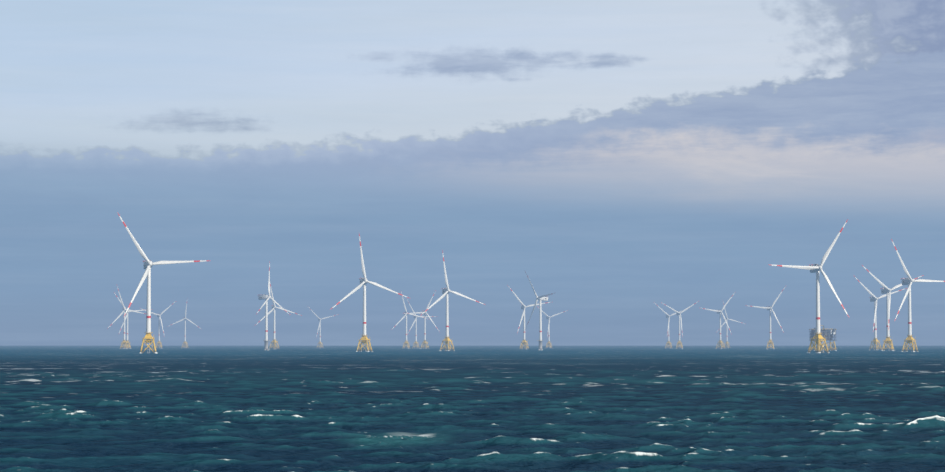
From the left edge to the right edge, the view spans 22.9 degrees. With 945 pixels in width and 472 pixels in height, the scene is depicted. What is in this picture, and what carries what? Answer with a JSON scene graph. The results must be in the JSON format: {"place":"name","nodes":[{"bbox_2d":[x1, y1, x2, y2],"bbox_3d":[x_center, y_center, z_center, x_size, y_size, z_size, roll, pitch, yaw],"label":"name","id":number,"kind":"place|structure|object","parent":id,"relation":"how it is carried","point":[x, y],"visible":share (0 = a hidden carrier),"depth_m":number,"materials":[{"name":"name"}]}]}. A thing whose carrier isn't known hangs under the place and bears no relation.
{"place":"outdoors","nodes":[
{"label":"outdoors","id":0,"kind":"place"},
{"bbox_2d":[0,346,944,471],"bbox_3d":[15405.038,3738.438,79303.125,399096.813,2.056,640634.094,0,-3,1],"label":"sea","id":1,"kind":"structure","parent":0,"point":[461,409],"depth_m":286.29,"materials":[{"name":"liquid"}]},
{"bbox_2d":[107,287,145,348],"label":"wind turbine","id":2,"kind":"object","parent":1,"relation":"in","point":[124,341],"visible":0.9,"depth_m":5494.78,"materials":[{"name":"metal"}]},
{"bbox_2d":[115,294,151,348],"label":"wind turbine","id":3,"kind":"object","parent":1,"relation":"in","point":[128,343],"visible":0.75,"depth_m":5868.50,"materials":[{"name":"metal"}]},
{"bbox_2d":[140,301,175,346],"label":"wind turbine","id":4,"kind":"object","parent":1,"relation":"in","point":[159,340],"visible":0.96,"depth_m":6540.91,"materials":[{"name":"metal"}]},
{"bbox_2d":[117,212,209,352],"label":"wind turbine","id":5,"kind":"object","parent":1,"relation":"in","point":[148,264],"visible":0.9,"depth_m":2415.88,"materials":[{"name":"metal"}]},
{"bbox_2d":[167,303,200,347],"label":"wind turbine","id":6,"kind":"object","parent":1,"relation":"in","point":[185,342],"visible":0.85,"depth_m":7193.66,"materials":[{"name":"metal"}]},
{"bbox_2d":[257,263,288,349],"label":"wind turbine","id":7,"kind":"object","parent":1,"relation":"in","point":[265,297],"visible":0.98,"depth_m":4053.14,"materials":[{"name":"metal"}]},
{"bbox_2d":[257,284,301,348],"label":"wind turbine","id":8,"kind":"object","parent":1,"relation":"in","point":[274,307],"visible":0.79,"depth_m":5116.15,"materials":[{"name":"metal"}]},
{"bbox_2d":[310,309,338,347],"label":"wind turbine","id":9,"kind":"object","parent":1,"relation":"in","point":[319,329],"visible":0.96,"depth_m":7544.75,"materials":[{"name":"metal"}]},
{"bbox_2d":[330,234,408,351],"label":"wind turbine","id":10,"kind":"object","parent":1,"relation":"in","point":[364,281],"visible":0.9,"depth_m":3045.44,"materials":[{"name":"metal"}]},
{"bbox_2d":[392,292,426,348],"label":"wind turbine","id":11,"kind":"object","parent":1,"relation":"in","point":[407,343],"visible":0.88,"depth_m":6128.43,"materials":[{"name":"metal"}]},
{"bbox_2d":[406,298,435,347],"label":"wind turbine","id":12,"kind":"object","parent":1,"relation":"in","point":[415,322],"visible":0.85,"depth_m":6853.22,"materials":[{"name":"metal"}]},
{"bbox_2d":[403,293,439,348],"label":"wind turbine","id":13,"kind":"object","parent":1,"relation":"in","point":[424,342],"visible":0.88,"depth_m":5911.73,"materials":[{"name":"metal"}]},
{"bbox_2d":[420,250,484,350],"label":"wind turbine","id":14,"kind":"object","parent":1,"relation":"in","point":[446,291],"visible":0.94,"depth_m":3587.58,"materials":[{"name":"metal"}]},
{"bbox_2d":[509,287,549,348],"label":"wind turbine","id":15,"kind":"object","parent":1,"relation":"in","point":[523,307],"visible":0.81,"depth_m":5105.18,"materials":[{"name":"metal"}]},
{"bbox_2d":[525,272,553,349],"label":"wind turbine","id":16,"kind":"object","parent":1,"relation":"in","point":[542,298],"visible":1,"depth_m":4155.59,"materials":[{"name":"metal"}]},
{"bbox_2d":[537,306,567,347],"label":"wind turbine","id":17,"kind":"object","parent":1,"relation":"in","point":[548,334],"visible":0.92,"depth_m":7004.68,"materials":[{"name":"metal"}]},
{"bbox_2d":[655,303,681,347],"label":"wind turbine","id":18,"kind":"object","parent":1,"relation":"in","point":[668,342],"visible":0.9,"depth_m":6684.56,"materials":[{"name":"metal"}]},
{"bbox_2d":[661,301,698,348],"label":"wind turbine","id":19,"kind":"object","parent":1,"relation":"in","point":[679,342],"visible":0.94,"depth_m":6138.91,"materials":[{"name":"metal"}]},
{"bbox_2d":[702,294,733,348],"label":"wind turbine","id":20,"kind":"object","parent":1,"relation":"in","point":[719,312],"visible":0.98,"depth_m":5783.81,"materials":[{"name":"metal"}]},
{"bbox_2d":[721,302,744,347],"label":"wind turbine","id":21,"kind":"object","parent":1,"relation":"in","point":[727,329],"visible":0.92,"depth_m":7425.78,"materials":[{"name":"metal"}]},
{"bbox_2d":[745,286,785,348],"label":"wind turbine","id":22,"kind":"object","parent":1,"relation":"in","point":[770,342],"visible":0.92,"depth_m":5273.24,"materials":[{"name":"metal"}]},
{"bbox_2d":[771,220,848,352],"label":"wind turbine","id":23,"kind":"object","parent":1,"relation":"in","point":[816,269],"visible":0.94,"depth_m":2534.62,"materials":[{"name":"metal"}]},
{"bbox_2d":[809,325,836,350],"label":"offshore substation","id":24,"kind":"object","parent":1,"relation":"in","point":[828,334],"visible":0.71,"depth_m":3627.62,"materials":[{"name":"metal"}]},
{"bbox_2d":[854,276,906,349],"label":"wind turbine","id":25,"kind":"object","parent":1,"relation":"in","point":[873,298],"visible":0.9,"depth_m":4217.56,"materials":[{"name":"metal"}]},
{"bbox_2d":[862,265,923,350],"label":"wind turbine","id":26,"kind":"object","parent":1,"relation":"in","point":[886,290],"visible":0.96,"depth_m":3574.35,"materials":[{"name":"metal"}]},
{"bbox_2d":[891,239,944,351],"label":"wind turbine","id":27,"kind":"object","parent":1,"relation":"in","point":[909,281],"visible":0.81,"depth_m":3053.33,"materials":[{"name":"metal"}]},
{"bbox_2d":[0,0,944,345],"label":"sky","id":28,"kind":"structure","parent":0,"point":[625,157],"materials":[{"name":"blue"}]}
]}

